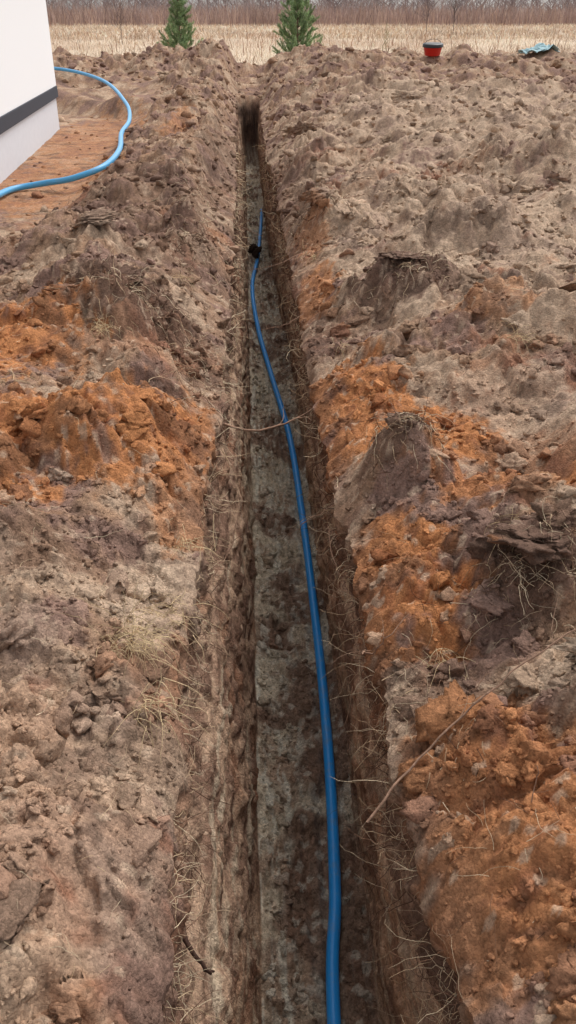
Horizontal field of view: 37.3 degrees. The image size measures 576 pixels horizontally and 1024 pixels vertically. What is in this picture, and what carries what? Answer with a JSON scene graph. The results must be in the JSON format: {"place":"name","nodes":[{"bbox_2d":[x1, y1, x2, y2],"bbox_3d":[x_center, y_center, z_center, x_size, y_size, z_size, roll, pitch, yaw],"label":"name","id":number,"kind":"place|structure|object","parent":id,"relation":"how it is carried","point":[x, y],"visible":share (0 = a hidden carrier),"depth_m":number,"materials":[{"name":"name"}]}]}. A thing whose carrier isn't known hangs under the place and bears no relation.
{"place":"outdoors","nodes":[
{"label":"outdoors","id":0,"kind":"place"},
{"bbox_2d":[0,25,575,1023],"bbox_3d":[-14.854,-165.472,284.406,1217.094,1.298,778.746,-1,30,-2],"label":"ground","id":1,"kind":"structure","parent":0,"point":[84,891],"depth_m":3.66,"materials":[{"name":"soil"}]},
{"bbox_2d":[0,99,59,183],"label":"plinth","id":2,"kind":"structure","parent":1,"relation":"on","point":[23,140],"depth_m":11.43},
{"bbox_2d":[0,86,57,134],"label":"base trim","id":3,"kind":"structure","parent":2,"relation":"on","point":[12,118],"depth_m":11.33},
{"bbox_2d":[0,0,55,116],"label":"walls","id":4,"kind":"structure","parent":3,"relation":"on","point":[27,73],"depth_m":11.42,"materials":[{"name":"white paint"}]},
{"bbox_2d":[0,67,131,197],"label":"water pipe","id":5,"kind":"object","parent":1,"relation":"on","point":[71,178],"visible":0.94,"depth_m":9.33,"materials":[{"name":"blue plastic"}]},
{"bbox_2d":[111,0,127,44],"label":"bare sapling","id":6,"kind":"object","parent":1,"relation":"on","point":[120,15],"visible":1,"depth_m":49.79,"materials":[{"name":"brown plant"}]},
{"bbox_2d":[156,0,203,48],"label":"pine tree","id":7,"kind":"object","parent":1,"relation":"on","point":[182,38],"visible":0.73,"depth_m":25.81,"materials":[{"name":"green plant"}]},
{"bbox_2d":[0,240,543,765],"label":"dry grass tuft","id":8,"kind":"object","parent":1,"relation":"on","point":[146,640],"visible":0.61,"depth_m":2.53,"materials":[{"name":"beige plant"}]},
{"bbox_2d":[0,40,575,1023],"bbox_3d":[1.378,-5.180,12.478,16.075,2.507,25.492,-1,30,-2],"label":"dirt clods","id":9,"kind":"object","parent":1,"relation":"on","point":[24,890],"visible":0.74,"depth_m":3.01,"materials":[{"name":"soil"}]},
{"bbox_2d":[0,109,575,1023],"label":"roots","id":10,"kind":"object","parent":1,"relation":"on","point":[196,649],"visible":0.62,"depth_m":2.85,"materials":[{"name":"brown plant"}]},
{"bbox_2d":[272,0,322,53],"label":"pine tree","id":11,"kind":"object","parent":1,"relation":"on","point":[292,23],"visible":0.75,"depth_m":25.93,"materials":[{"name":"green plant"}]},
{"bbox_2d":[46,0,575,15],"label":"distant bare trees","id":12,"kind":"object","parent":1,"relation":"on","point":[144,3],"visible":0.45,"depth_m":188.09,"materials":[{"name":"brown plant"}]},
{"bbox_2d":[47,0,575,62],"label":"brush","id":13,"kind":"object","parent":1,"relation":"on","point":[255,16],"visible":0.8,"depth_m":122.68,"materials":[{"name":"beige plant"}]},
{"bbox_2d":[162,26,474,1023],"bbox_3d":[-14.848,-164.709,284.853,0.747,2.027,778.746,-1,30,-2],"label":"trench","id":14,"kind":"object","parent":1,"relation":"on","point":[238,940],"visible":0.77,"depth_m":3.47,"materials":[{"name":"soil"}]},
{"bbox_2d":[248,243,261,258],"bbox_3d":[-0.449,-3.700,12.057,0.191,0.172,0.298,-14,33,-23],"label":"dark stone","id":15,"kind":"object","parent":14,"relation":"in","point":[255,250],"visible":1,"depth_m":12.02,"materials":[{"name":"stone"}]},
{"bbox_2d":[250,209,340,1023],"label":"water pipe","id":16,"kind":"object","parent":14,"relation":"in","point":[333,1011],"visible":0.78,"depth_m":4.05,"materials":[{"name":"blue plastic"}]},
{"bbox_2d":[183,190,575,974],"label":"twigs","id":17,"kind":"object","parent":1,"relation":"on","point":[195,956],"visible":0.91,"depth_m":2.19,"materials":[{"name":"brown wood"}]},
{"bbox_2d":[382,24,392,52],"bbox_3d":[3.024,-14.481,26.451,0.636,1.352,0.450,-1,30,-2],"label":"bare sapling","id":18,"kind":"object","parent":1,"relation":"on","point":[386,41],"visible":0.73,"depth_m":26.39,"materials":[{"name":"plant"}]},
{"bbox_2d":[418,0,437,30],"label":"bare sapling","id":19,"kind":"object","parent":1,"relation":"on","point":[428,12],"visible":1,"depth_m":73.80,"materials":[{"name":"brown plant"}]},
{"bbox_2d":[423,39,442,55],"bbox_3d":[3.453,-11.080,20.313,0.490,0.344,0.490,-16,39,-20],"label":"red bucket","id":20,"kind":"object","parent":1,"relation":"on","point":[432,48],"visible":1,"depth_m":20.20,"materials":[{"name":"plastic"}]},
{"bbox_2d":[445,0,461,31],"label":"bare sapling","id":21,"kind":"object","parent":1,"relation":"on","point":[455,9],"visible":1,"depth_m":76.26,"materials":[{"name":"brown plant"}]},
{"bbox_2d":[518,43,559,53],"bbox_3d":[6.265,-11.543,21.236,0.981,0.269,0.914,-1,30,-2],"label":"blue tarp","id":22,"kind":"object","parent":1,"relation":"on","point":[536,48],"visible":0.94,"depth_m":21.11,"materials":[{"name":"blue plastic"}]},
{"bbox_2d":[46,0,573,12],"label":"sky","id":23,"kind":"structure","parent":0,"point":[133,1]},
{"bbox_2d":[49,21,575,64],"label":"field grass","id":24,"kind":"structure","parent":0,"point":[109,32],"depth_m":67.06,"materials":[{"name":"beige plant"}]}
]}

